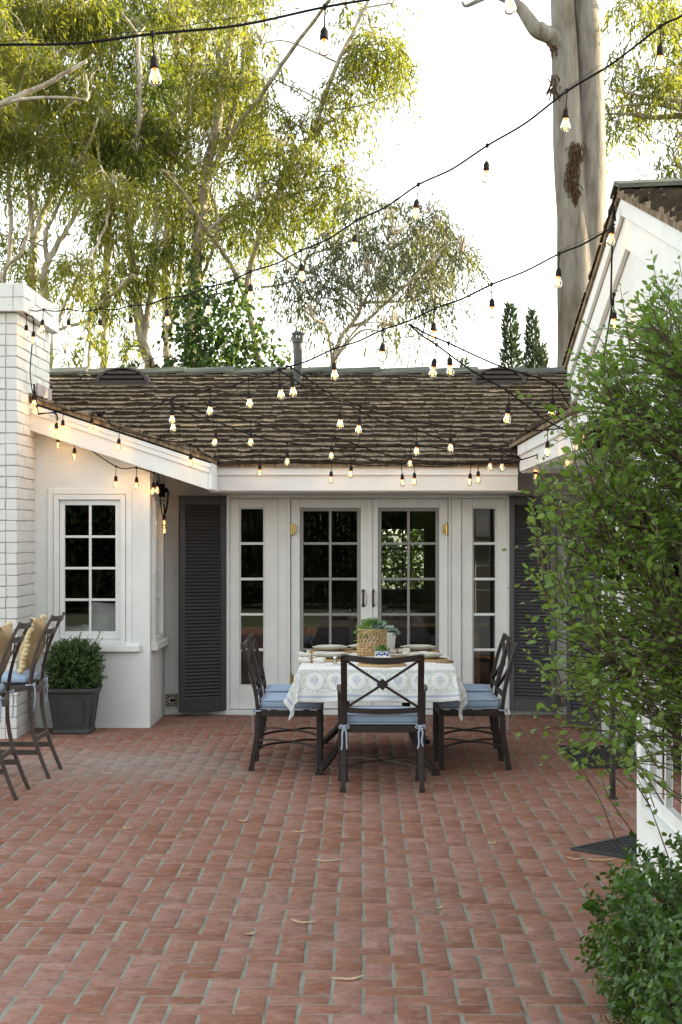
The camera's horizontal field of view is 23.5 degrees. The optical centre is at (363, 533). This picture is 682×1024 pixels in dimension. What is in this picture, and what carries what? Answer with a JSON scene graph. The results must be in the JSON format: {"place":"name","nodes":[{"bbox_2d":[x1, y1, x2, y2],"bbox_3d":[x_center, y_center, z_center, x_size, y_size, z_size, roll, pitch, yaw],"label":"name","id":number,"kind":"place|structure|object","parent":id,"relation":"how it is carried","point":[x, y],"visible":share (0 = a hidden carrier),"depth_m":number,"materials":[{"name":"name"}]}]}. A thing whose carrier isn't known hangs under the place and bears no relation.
{"place":"outdoors","nodes":[
{"label":"outdoors","id":0,"kind":"place"},
{"bbox_2d":[97,411,104,426],"bbox_3d":[-2.275,-0.991,14.245,0.076,0.142,0.048,0,0,29],"label":"roof hook","id":1,"kind":"object","parent":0,"point":[103,412],"visible":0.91,"depth_m":14.23,"materials":[{"name":"black metal"}]},
{"bbox_2d":[0,714,661,1023],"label":"patio","id":2,"kind":"structure","parent":0,"point":[171,897],"depth_m":8.20,"materials":[{"name":"brick"}]},
{"bbox_2d":[0,618,32,800],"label":"bar stool","id":3,"kind":"object","parent":2,"relation":"on","point":[5,700],"visible":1,"depth_m":10.88,"materials":[{"name":"brown metal"}]},
{"bbox_2d":[0,621,12,672],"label":"throw pillow","id":4,"kind":"object","parent":3,"relation":"on","point":[6,632],"visible":0.72,"depth_m":10.70,"materials":[{"name":"beige fabric"}]},
{"bbox_2d":[0,612,64,778],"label":"bar stool","id":5,"kind":"object","parent":2,"relation":"on","point":[28,681],"visible":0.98,"depth_m":11.56,"materials":[{"name":"brown metal"}]},
{"bbox_2d":[18,614,46,673],"bbox_3d":[-2.362,0.789,11.730,0.175,0.404,0.452,0,0,0],"label":"throw pillow","id":6,"kind":"object","parent":5,"relation":"on","point":[30,642],"visible":0.7,"depth_m":11.56,"materials":[{"name":"beige fabric"}]},
{"bbox_2d":[45,685,101,733],"bbox_3d":[-2.500,1.524,14.200,0.420,0.392,0.420,0,0,0],"label":"planter","id":7,"kind":"object","parent":2,"relation":"on","point":[75,712],"visible":0.91,"depth_m":14.03,"materials":[{"name":"stone"}]},
{"bbox_2d":[41,629,107,705],"bbox_3d":[-2.505,1.148,14.214,0.594,0.650,0.594,0,0,0],"label":"boxwood shrub","id":8,"kind":"object","parent":7,"relation":"in","point":[84,666],"visible":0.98,"depth_m":14.06,"materials":[{"name":"green plant"}]},
{"bbox_2d":[240,639,323,770],"bbox_3d":[-0.599,1.259,12.130,0.610,0.926,0.547,0,0,0],"label":"dining chair","id":9,"kind":"object","parent":2,"relation":"on","point":[272,704],"visible":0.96,"depth_m":11.89,"materials":[{"name":"brown metal"}]},
{"bbox_2d":[245,633,323,748],"bbox_3d":[-0.614,1.259,12.860,0.610,0.926,0.547,0,0,0],"label":"dining chair","id":10,"kind":"object","parent":2,"relation":"on","point":[278,688],"visible":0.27,"depth_m":12.94,"materials":[{"name":"brown metal"}]},
{"bbox_2d":[291,918,316,922],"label":"fallen leaf","id":11,"kind":"object","parent":2,"relation":"on","point":[294,920],"visible":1,"depth_m":7.24,"materials":[{"name":"beige plant"}]},
{"bbox_2d":[312,859,339,861],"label":"fallen leaf","id":12,"kind":"object","parent":2,"relation":"on","point":[326,860],"visible":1,"depth_m":8.59,"materials":[{"name":"beige plant"}]},
{"bbox_2d":[330,974,364,979],"bbox_3d":[-0.053,1.712,6.324,0.141,0.009,0.042,0,0,-17],"label":"fallen leaf","id":13,"kind":"object","parent":2,"relation":"on","point":[350,978],"visible":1,"depth_m":6.32,"materials":[{"name":"beige plant"}]},
{"bbox_2d":[315,701,439,775],"bbox_3d":[0.100,1.343,12.550,1.080,0.753,1.840,0,0,0],"label":"dining table","id":14,"kind":"object","parent":2,"relation":"on","point":[333,753],"visible":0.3,"depth_m":11.77,"materials":[{"name":"brown metal"}]},
{"bbox_2d":[284,650,467,720],"bbox_3d":[0.094,1.146,12.544,1.340,0.381,2.107,0,0,0],"label":"tablecloth","id":15,"kind":"object","parent":14,"relation":"on","point":[315,682],"visible":0.69,"depth_m":11.58,"materials":[{"name":"white fabric"}]},
{"bbox_2d":[298,651,324,656],"bbox_3d":[-0.400,0.938,12.700,0.206,0.055,0.052,0,0,-5],"label":"napkin","id":16,"kind":"object","parent":15,"relation":"on","point":[302,654],"visible":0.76,"depth_m":12.68,"materials":[{"name":"white fabric"}]},
{"bbox_2d":[298,657,325,662],"bbox_3d":[-0.380,0.938,12.120,0.206,0.055,0.052,0,0,12],"label":"napkin","id":17,"kind":"object","parent":15,"relation":"on","point":[312,660],"visible":1,"depth_m":12.11,"materials":[{"name":"white fabric"}]},
{"bbox_2d":[308,657,340,661],"bbox_3d":[-0.245,0.953,12.380,0.361,0.026,0.361,0,0,0],"label":"placemat","id":18,"kind":"object","parent":15,"relation":"on","point":[331,660],"visible":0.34,"depth_m":12.23,"materials":[{"name":"beige wicker"}]},
{"bbox_2d":[312,652,349,658],"bbox_3d":[-0.245,0.919,12.380,0.292,0.038,0.292,0,0,0],"label":"dinner plate","id":19,"kind":"object","parent":18,"relation":"on","point":[329,655],"visible":0.88,"depth_m":12.30,"materials":[{"name":"white ceramic"}]},
{"bbox_2d":[308,649,351,652],"bbox_3d":[-0.265,0.953,13.180,0.361,0.026,0.361,0,0,0],"label":"placemat","id":20,"kind":"object","parent":15,"relation":"on","point":[317,650],"visible":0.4,"depth_m":13.10,"materials":[{"name":"brown wicker"}]},
{"bbox_2d":[312,645,347,650],"bbox_3d":[-0.265,0.919,13.180,0.292,0.038,0.292,0,0,0],"label":"dinner plate","id":21,"kind":"object","parent":20,"relation":"on","point":[330,647],"visible":1,"depth_m":13.09,"materials":[{"name":"white ceramic"}]},
{"bbox_2d":[344,648,356,652],"bbox_3d":[0.020,0.953,13.300,0.361,0.026,0.361,0,0,0],"label":"placemat","id":22,"kind":"object","parent":15,"relation":"on","point":[353,650],"visible":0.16,"depth_m":13.21,"materials":[{"name":"brown wicker"}]},
{"bbox_2d":[348,644,356,649],"bbox_3d":[0.020,0.919,13.300,0.292,0.038,0.292,0,0,0],"label":"dinner plate","id":23,"kind":"object","parent":22,"relation":"on","point":[353,646],"visible":0.27,"depth_m":13.24,"materials":[{"name":"white ceramic"}]},
{"bbox_2d":[356,628,386,655],"bbox_3d":[0.068,0.851,12.860,0.243,0.215,0.243,0,0,0],"label":"woven basket","id":24,"kind":"object","parent":15,"relation":"on","point":[369,643],"visible":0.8,"depth_m":12.76,"materials":[{"name":"beige wicker"}]},
{"bbox_2d":[353,617,387,641],"bbox_3d":[0.044,0.751,12.870,0.277,0.191,0.250,0,0,-29],"label":"succulent plant","id":25,"kind":"object","parent":24,"relation":"in","point":[365,624],"visible":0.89,"depth_m":12.82,"materials":[{"name":"green plant"}]},
{"bbox_2d":[368,618,390,630],"bbox_3d":[0.125,0.716,12.844,0.209,0.105,0.166,0,0,-36],"label":"succulent plant","id":26,"kind":"object","parent":24,"relation":"in","point":[381,626],"visible":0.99,"depth_m":12.81,"materials":[{"name":"green plant"}]},
{"bbox_2d":[357,663,405,667],"bbox_3d":[0.135,0.953,11.880,0.361,0.026,0.361,0,0,0],"label":"placemat","id":27,"kind":"object","parent":15,"relation":"on","point":[381,665],"visible":0.77,"depth_m":11.76,"materials":[{"name":"beige wicker"}]},
{"bbox_2d":[375,651,388,656],"bbox_3d":[0.143,0.927,12.579,0.106,0.058,0.106,0,0,0],"label":"pot","id":28,"kind":"object","parent":15,"relation":"on","point":[381,653],"visible":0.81,"depth_m":12.53,"materials":[{"name":"white ceramic"}]},
{"bbox_2d":[373,644,389,651],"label":"succulent plant","id":29,"kind":"object","parent":28,"relation":"in","point":[382,647],"visible":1,"depth_m":12.55,"materials":[{"name":"green plant"}]},
{"bbox_2d":[387,632,395,649],"bbox_3d":[0.205,0.874,13.120,0.116,0.166,0.116,0,0,0],"label":"vase","id":30,"kind":"object","parent":15,"relation":"on","point":[391,637],"visible":0.57,"depth_m":13.07,"materials":[{"name":"white ceramic"}]},
{"bbox_2d":[386,625,400,634],"bbox_3d":[0.215,0.772,13.106,0.177,0.085,0.110,0,0,9],"label":"succulent plant","id":31,"kind":"object","parent":30,"relation":"in","point":[392,630],"visible":0.62,"depth_m":13.10,"materials":[{"name":"green plant"}]},
{"bbox_2d":[389,648,409,653],"bbox_3d":[0.271,0.938,13.050,0.206,0.055,0.052,0,0,-5],"label":"napkin","id":32,"kind":"object","parent":15,"relation":"on","point":[397,651],"visible":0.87,"depth_m":13.04,"materials":[{"name":"white fabric"}]},
{"bbox_2d":[410,649,439,652],"bbox_3d":[0.440,0.953,13.200,0.361,0.026,0.361,0,0,0],"label":"placemat","id":33,"kind":"object","parent":15,"relation":"on","point":[434,650],"visible":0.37,"depth_m":13.14,"materials":[{"name":"brown wicker"}]},
{"bbox_2d":[400,644,435,650],"bbox_3d":[0.440,0.919,13.200,0.292,0.038,0.292,0,0,0],"label":"dinner plate","id":34,"kind":"object","parent":33,"relation":"on","point":[417,647],"visible":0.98,"depth_m":13.11,"materials":[{"name":"white ceramic"}]},
{"bbox_2d":[414,657,448,661],"bbox_3d":[0.465,0.953,12.360,0.361,0.026,0.361,0,0,0],"label":"placemat","id":35,"kind":"object","parent":15,"relation":"on","point":[433,660],"visible":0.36,"depth_m":12.25,"materials":[{"name":"brown wicker"}]},
{"bbox_2d":[406,652,443,658],"bbox_3d":[0.465,0.919,12.360,0.292,0.038,0.292,0,0,0],"label":"dinner plate","id":36,"kind":"object","parent":35,"relation":"on","point":[431,655],"visible":0.7,"depth_m":12.31,"materials":[{"name":"white ceramic"}]},
{"bbox_2d":[435,660,453,662],"bbox_3d":[0.600,0.948,12.140,0.140,0.018,0.140,0,0,0],"label":"placemat","id":37,"kind":"object","parent":15,"relation":"on","point":[444,661],"visible":1,"depth_m":12.09,"materials":[{"name":"brown wicker"}]},
{"bbox_2d":[337,654,427,792],"bbox_3d":[0.128,1.259,11.108,0.617,0.926,0.614,0,0,0],"label":"dining chair","id":38,"kind":"object","parent":2,"relation":"on","point":[381,719],"visible":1,"depth_m":10.92,"materials":[{"name":"brown metal"}]},
{"bbox_2d":[432,633,511,756],"bbox_3d":[0.854,1.259,12.880,0.610,0.926,0.547,0,0,0],"label":"dining chair","id":39,"kind":"object","parent":2,"relation":"on","point":[478,688],"visible":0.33,"depth_m":12.97,"materials":[{"name":"brown metal"}]},
{"bbox_2d":[433,639,519,770],"bbox_3d":[0.839,1.259,12.162,0.610,0.926,0.547,0,0,-2],"label":"dining chair","id":40,"kind":"object","parent":2,"relation":"on","point":[485,702],"visible":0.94,"depth_m":11.93,"materials":[{"name":"brown metal"}]},
{"bbox_2d":[501,250,681,856],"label":"shrub","id":41,"kind":"object","parent":2,"relation":"on","point":[646,512],"visible":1,"depth_m":6.47,"materials":[{"name":"green plant"}]},
{"bbox_2d":[558,745,636,767],"bbox_3d":[1.792,1.711,12.595,0.455,0.018,1.190,0,0,0],"label":"doormat","id":42,"kind":"object","parent":2,"relation":"on","point":[594,752],"visible":0.5,"depth_m":12.61,"materials":[{"name":"rubber"}]},
{"bbox_2d":[586,858,615,860],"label":"fallen leaf","id":43,"kind":"object","parent":2,"relation":"on","point":[601,859],"visible":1,"depth_m":8.61,"materials":[{"name":"beige plant"}]},
{"bbox_2d":[570,833,636,859],"bbox_3d":[1.602,1.711,9.070,0.440,0.018,0.921,0,0,45],"label":"doormat","id":44,"kind":"object","parent":2,"relation":"on","point":[610,847],"visible":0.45,"depth_m":8.92,"materials":[{"name":"rubber"}]},
{"bbox_2d":[607,434,617,799],"bbox_3d":[1.615,0.490,10.630,0.068,2.460,0.068,0,0,0],"label":"iron post","id":45,"kind":"object","parent":2,"relation":"on","point":[612,785],"visible":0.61,"depth_m":10.61,"materials":[{"name":"brown metal"}]},
{"bbox_2d":[602,711,636,767],"bbox_3d":[1.924,1.474,11.908,0.412,0.492,0.442,0,0,0],"label":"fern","id":46,"kind":"object","parent":2,"relation":"on","point":[629,743],"visible":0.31,"depth_m":11.88,"materials":[{"name":"green plant"}]},
{"bbox_2d":[0,0,681,534],"label":"sky","id":47,"kind":"structure","parent":0,"point":[484,72],"materials":[{"name":"white"}]},
{"bbox_2d":[382,536,636,754],"bbox_3d":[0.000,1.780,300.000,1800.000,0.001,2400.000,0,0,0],"label":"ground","id":48,"kind":"structure","parent":0,"point":[395,539],"depth_m":103.73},
{"bbox_2d":[0,0,120,333],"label":"eucalyptus tree","id":49,"kind":"object","parent":48,"relation":"on","point":[47,19],"visible":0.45,"depth_m":27.48,"materials":[{"name":"green plant"}]},
{"bbox_2d":[0,0,137,282],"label":"eucalyptus tree","id":50,"kind":"object","parent":48,"relation":"on","point":[21,70],"visible":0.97,"depth_m":24.75,"materials":[{"name":"green plant"}]},
{"bbox_2d":[0,103,149,333],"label":"eucalyptus tree","id":51,"kind":"object","parent":48,"relation":"on","point":[103,134],"visible":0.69,"depth_m":25.95,"materials":[{"name":"green plant"}]},
{"bbox_2d":[55,95,114,367],"bbox_3d":[-5.333,-3.514,31.625,1.712,10.473,2.488,0,0,0],"label":"eucalyptus tree","id":52,"kind":"object","parent":48,"relation":"on","point":[90,326],"visible":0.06,"depth_m":30.99,"materials":[{"name":"green plant"}]},
{"bbox_2d":[37,165,157,368],"bbox_3d":[-3.918,-1.832,23.989,1.801,7.105,2.395,0,0,0],"label":"eucalyptus tree","id":53,"kind":"object","parent":48,"relation":"on","point":[103,234],"visible":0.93,"depth_m":23.99,"materials":[{"name":"green plant"}]},
{"bbox_2d":[55,0,179,367],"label":"eucalyptus tree","id":54,"kind":"object","parent":48,"relation":"on","point":[146,6],"visible":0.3,"depth_m":28.66,"materials":[{"name":"green plant"}]},
{"bbox_2d":[55,0,206,368],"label":"eucalyptus tree","id":55,"kind":"object","parent":48,"relation":"on","point":[142,115],"visible":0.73,"depth_m":26.88,"materials":[{"name":"green plant"}]},
{"bbox_2d":[124,0,250,365],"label":"eucalyptus tree","id":56,"kind":"object","parent":48,"relation":"on","point":[182,11],"visible":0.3,"depth_m":29.77,"materials":[{"name":"green plant"}]},
{"bbox_2d":[132,0,330,367],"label":"eucalyptus tree","id":57,"kind":"object","parent":48,"relation":"on","point":[208,166],"visible":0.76,"depth_m":26.78,"materials":[{"name":"green plant"}]},
{"bbox_2d":[163,0,424,367],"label":"eucalyptus tree","id":58,"kind":"object","parent":48,"relation":"on","point":[280,206],"visible":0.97,"depth_m":25.80,"materials":[{"name":"green plant"}]},
{"bbox_2d":[119,248,291,367],"bbox_3d":[-2.588,-1.349,25.564,3.220,6.137,2.455,0,0,0],"label":"ivy","id":59,"kind":"object","parent":58,"relation":"attached to","point":[221,341],"visible":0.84,"depth_m":25.29,"materials":[{"name":"green plant"}]},
{"bbox_2d":[0,178,681,885],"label":"house","id":60,"kind":"structure","parent":48,"relation":"on","point":[222,570],"depth_m":15.49,"materials":[{"name":"paint"}]},
{"bbox_2d":[8,304,38,414],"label":"string light","id":61,"kind":"object","parent":60,"relation":"hanging from","point":[35,407],"visible":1,"depth_m":13.98,"materials":[{"name":"black plastic"}]},
{"bbox_2d":[66,614,88,625],"bbox_3d":[-3.330,1.234,15.215,2.540,0.929,1.070,0,0,0],"label":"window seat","id":62,"kind":"object","parent":60,"relation":"in","point":[76,619],"depth_m":15.52,"materials":[{"name":"green fabric"}]},
{"bbox_2d":[66,626,82,630],"bbox_3d":[-2.630,0.962,14.900,0.300,0.257,0.146,0,0,-14],"label":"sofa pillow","id":63,"kind":"object","parent":62,"relation":"on","point":[73,628],"visible":0.21,"depth_m":14.89,"materials":[{"name":"grey fabric"}]},
{"bbox_2d":[83,624,105,630],"bbox_3d":[-2.427,0.944,14.889,0.264,0.233,0.140,0,0,0],"label":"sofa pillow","id":64,"kind":"object","parent":62,"relation":"on","point":[86,628],"visible":0.24,"depth_m":14.87,"materials":[{"name":"grey fabric"}]},
{"bbox_2d":[92,602,114,630],"bbox_3d":[-2.272,0.821,14.941,0.422,0.398,0.162,0,0,0],"label":"sofa pillow","id":65,"kind":"object","parent":62,"relation":"on","point":[103,615],"visible":0.31,"depth_m":14.88,"materials":[{"name":"grey fabric"}]},
{"bbox_2d":[43,488,139,651],"bbox_3d":[-2.415,0.324,14.522,0.894,1.441,0.155,0,0,0],"label":"window","id":66,"kind":"structure","parent":60,"relation":"in","point":[119,640],"depth_m":14.49,"materials":[{"name":"white paint"}]},
{"bbox_2d":[38,412,167,515],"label":"string light","id":67,"kind":"object","parent":60,"relation":"hanging from","point":[153,486],"visible":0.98,"depth_m":14.35,"materials":[{"name":"black plastic"}]},
{"bbox_2d":[38,408,209,466],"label":"string light","id":68,"kind":"object","parent":60,"relation":"hanging from","point":[119,429],"visible":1,"depth_m":14.14,"materials":[{"name":"black rubber"}]},
{"bbox_2d":[151,497,168,650],"bbox_3d":[-1.907,0.358,15.040,0.155,1.371,0.894,0,0,0],"label":"window","id":69,"kind":"structure","parent":60,"relation":"in","point":[159,641],"depth_m":15.26,"materials":[{"name":"white paint"}]},
{"bbox_2d":[159,484,167,496],"bbox_3d":[-1.847,-0.396,15.160,0.074,0.120,0.080,0,0,0],"label":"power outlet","id":70,"kind":"object","parent":60,"relation":"attached to","point":[163,490],"visible":0.69,"depth_m":15.12,"materials":[{"name":"black plastic"}]},
{"bbox_2d":[161,488,168,534],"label":"string light","id":71,"kind":"object","parent":60,"relation":"hanging from","point":[164,523],"visible":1,"depth_m":15.00,"materials":[{"name":"black rubber"}]},
{"bbox_2d":[0,0,515,85],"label":"string light","id":72,"kind":"object","parent":60,"relation":"hanging from","point":[154,65],"visible":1,"depth_m":6.11,"materials":[{"name":"black plastic"}]},
{"bbox_2d":[290,499,371,707],"bbox_3d":[-0.301,0.667,15.594,0.777,1.995,0.113,0,0,0],"label":"french door","id":73,"kind":"structure","parent":60,"relation":"in","point":[298,506],"depth_m":15.60,"materials":[{"name":"white paint"}]},
{"bbox_2d":[169,401,515,463],"bbox_3d":[-0.059,-0.790,13.493,3.787,0.383,0.422,0,0,-43],"label":"string light","id":74,"kind":"object","parent":60,"relation":"hanging from","point":[251,440],"visible":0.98,"depth_m":13.23,"materials":[{"name":"black plastic"}]},
{"bbox_2d":[169,402,519,470],"bbox_3d":[-0.112,-0.761,13.559,3.783,0.429,0.437,0,0,-39],"label":"string light","id":75,"kind":"object","parent":60,"relation":"hanging from","point":[215,436],"visible":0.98,"depth_m":13.46,"materials":[{"name":"black rubber"}]},
{"bbox_2d":[30,11,681,333],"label":"string light","id":76,"kind":"object","parent":60,"relation":"hanging from","point":[565,115],"visible":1,"depth_m":8.93,"materials":[{"name":"black rubber"}]},
{"bbox_2d":[100,223,614,423],"bbox_3d":[-0.729,-1.228,11.203,0.697,0.833,6.517,0,0,-34],"label":"string light","id":77,"kind":"object","parent":60,"relation":"hanging from","point":[432,330],"visible":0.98,"depth_m":9.72,"materials":[{"name":"black plastic"}]},
{"bbox_2d":[209,454,537,486],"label":"string light","id":78,"kind":"object","parent":60,"relation":"hanging from","point":[401,465],"visible":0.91,"depth_m":14.55,"materials":[{"name":"black plastic"}]},
{"bbox_2d":[349,608,398,647],"bbox_3d":[0.115,1.239,16.814,0.547,0.926,0.610,0,0,0],"label":"dining chair","id":79,"kind":"object","parent":60,"relation":"on","point":[354,610],"visible":0.09,"depth_m":17.03,"materials":[{"name":"wood"}]},
{"bbox_2d":[304,616,486,683],"bbox_3d":[0.275,1.319,17.900,2.050,0.759,1.400,0,0,0],"label":"side table","id":80,"kind":"object","parent":60,"relation":"in","point":[343,621],"visible":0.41,"depth_m":17.30,"materials":[{"name":"brown wood"}]},
{"bbox_2d":[210,446,581,484],"bbox_3d":[0.809,-0.559,13.246,1.950,0.271,4.280,0,0,-41],"label":"string light","id":81,"kind":"object","parent":60,"relation":"hanging from","point":[414,473],"visible":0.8,"depth_m":14.48,"materials":[{"name":"black rubber"}]},
{"bbox_2d":[280,370,520,471],"bbox_3d":[0.522,-0.770,12.376,0.122,0.518,4.656,0,0,26],"label":"string light","id":82,"kind":"object","parent":60,"relation":"hanging from","point":[340,419],"visible":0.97,"depth_m":11.87,"materials":[{"name":"black rubber"}]},
{"bbox_2d":[381,527,425,590],"bbox_3d":[0.490,0.320,20.380,0.580,0.800,0.040,0,0,0],"label":"back window","id":83,"kind":"structure","parent":60,"relation":"in","point":[402,528],"depth_m":20.36,"materials":[{"name":"paint"}]},
{"bbox_2d":[372,499,447,707],"bbox_3d":[0.436,0.667,15.594,0.736,1.995,0.113,0,0,0],"label":"french door","id":84,"kind":"structure","parent":60,"relation":"in","point":[440,506],"depth_m":15.60,"materials":[{"name":"white paint"}]},
{"bbox_2d":[281,365,583,456],"bbox_3d":[0.326,-0.802,11.230,2.118,0.526,1.397,0,0,-14],"label":"string light","id":85,"kind":"object","parent":60,"relation":"hanging from","point":[359,420],"visible":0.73,"depth_m":11.58,"materials":[{"name":"black plastic"}]},
{"bbox_2d":[408,324,572,432],"bbox_3d":[0.946,-0.926,10.091,0.316,0.595,1.804,0,0,43],"label":"string light","id":86,"kind":"object","parent":60,"relation":"hanging from","point":[434,366],"visible":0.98,"depth_m":9.63,"materials":[{"name":"black plastic"}]},
{"bbox_2d":[409,323,579,415],"bbox_3d":[1.089,-0.956,10.002,0.634,0.546,1.754,0,0,44],"label":"string light","id":87,"kind":"object","parent":60,"relation":"hanging from","point":[450,364],"visible":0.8,"depth_m":9.49,"materials":[{"name":"black rubber"}]},
{"bbox_2d":[603,205,617,358],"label":"string light","id":88,"kind":"object","parent":60,"relation":"hanging from","point":[613,315],"visible":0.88,"depth_m":8.60,"materials":[{"name":"black plastic"}]},
{"bbox_2d":[622,520,636,751],"bbox_3d":[2.105,0.670,12.725,0.050,2.000,0.930,0,0,0],"label":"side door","id":89,"kind":"structure","parent":60,"relation":"in","point":[626,703],"depth_m":12.92,"materials":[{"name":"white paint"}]},
{"bbox_2d":[639,476,681,858],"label":"window","id":90,"kind":"structure","parent":60,"relation":"in","point":[668,818],"depth_m":7.74,"materials":[{"name":"white paint"}]},
{"bbox_2d":[263,186,494,367],"bbox_3d":[0.191,-1.576,22.467,3.287,6.599,4.879,0,0,0],"label":"eucalyptus tree","id":91,"kind":"object","parent":48,"relation":"on","point":[380,282],"visible":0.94,"depth_m":22.85,"materials":[{"name":"green plant"}]},
{"bbox_2d":[382,529,423,588],"bbox_3d":[0.594,0.612,22.108,2.889,2.661,1.547,0,0,0],"label":"garden bush","id":92,"kind":"object","parent":48,"relation":"on","point":[395,557],"visible":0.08,"depth_m":21.80,"materials":[{"name":"green plant"}]},
{"bbox_2d":[458,355,470,366],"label":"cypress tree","id":93,"kind":"object","parent":48,"relation":"on","point":[463,360],"visible":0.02,"depth_m":61.94,"materials":[{"name":"green plant"}]},
{"bbox_2d":[497,300,524,367],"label":"cypress tree","id":94,"kind":"object","parent":48,"relation":"on","point":[514,355],"visible":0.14,"depth_m":61.85,"materials":[{"name":"green plant"}]},
{"bbox_2d":[520,305,541,367],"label":"cypress tree","id":95,"kind":"object","parent":48,"relation":"on","point":[529,359],"visible":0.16,"depth_m":63.86,"materials":[{"name":"green plant"}]},
{"bbox_2d":[461,0,606,366],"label":"eucalyptus tree","id":96,"kind":"object","parent":48,"relation":"on","point":[570,36],"visible":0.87,"depth_m":23.84,"materials":[{"name":"grey plant"}]},
{"bbox_2d":[533,340,551,367],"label":"cypress tree","id":97,"kind":"object","parent":48,"relation":"on","point":[541,353],"visible":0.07,"depth_m":59.93,"materials":[{"name":"green plant"}]},
{"bbox_2d":[574,831,681,1023],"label":"boxwood hedge","id":98,"kind":"object","parent":48,"relation":"on","point":[630,968],"visible":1,"depth_m":5.39,"materials":[{"name":"green plant"}]},
{"bbox_2d":[600,0,681,179],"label":"eucalyptus tree","id":99,"kind":"object","parent":48,"relation":"on","point":[669,84],"visible":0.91,"depth_m":25.61,"materials":[{"name":"green plant"}]}
]}

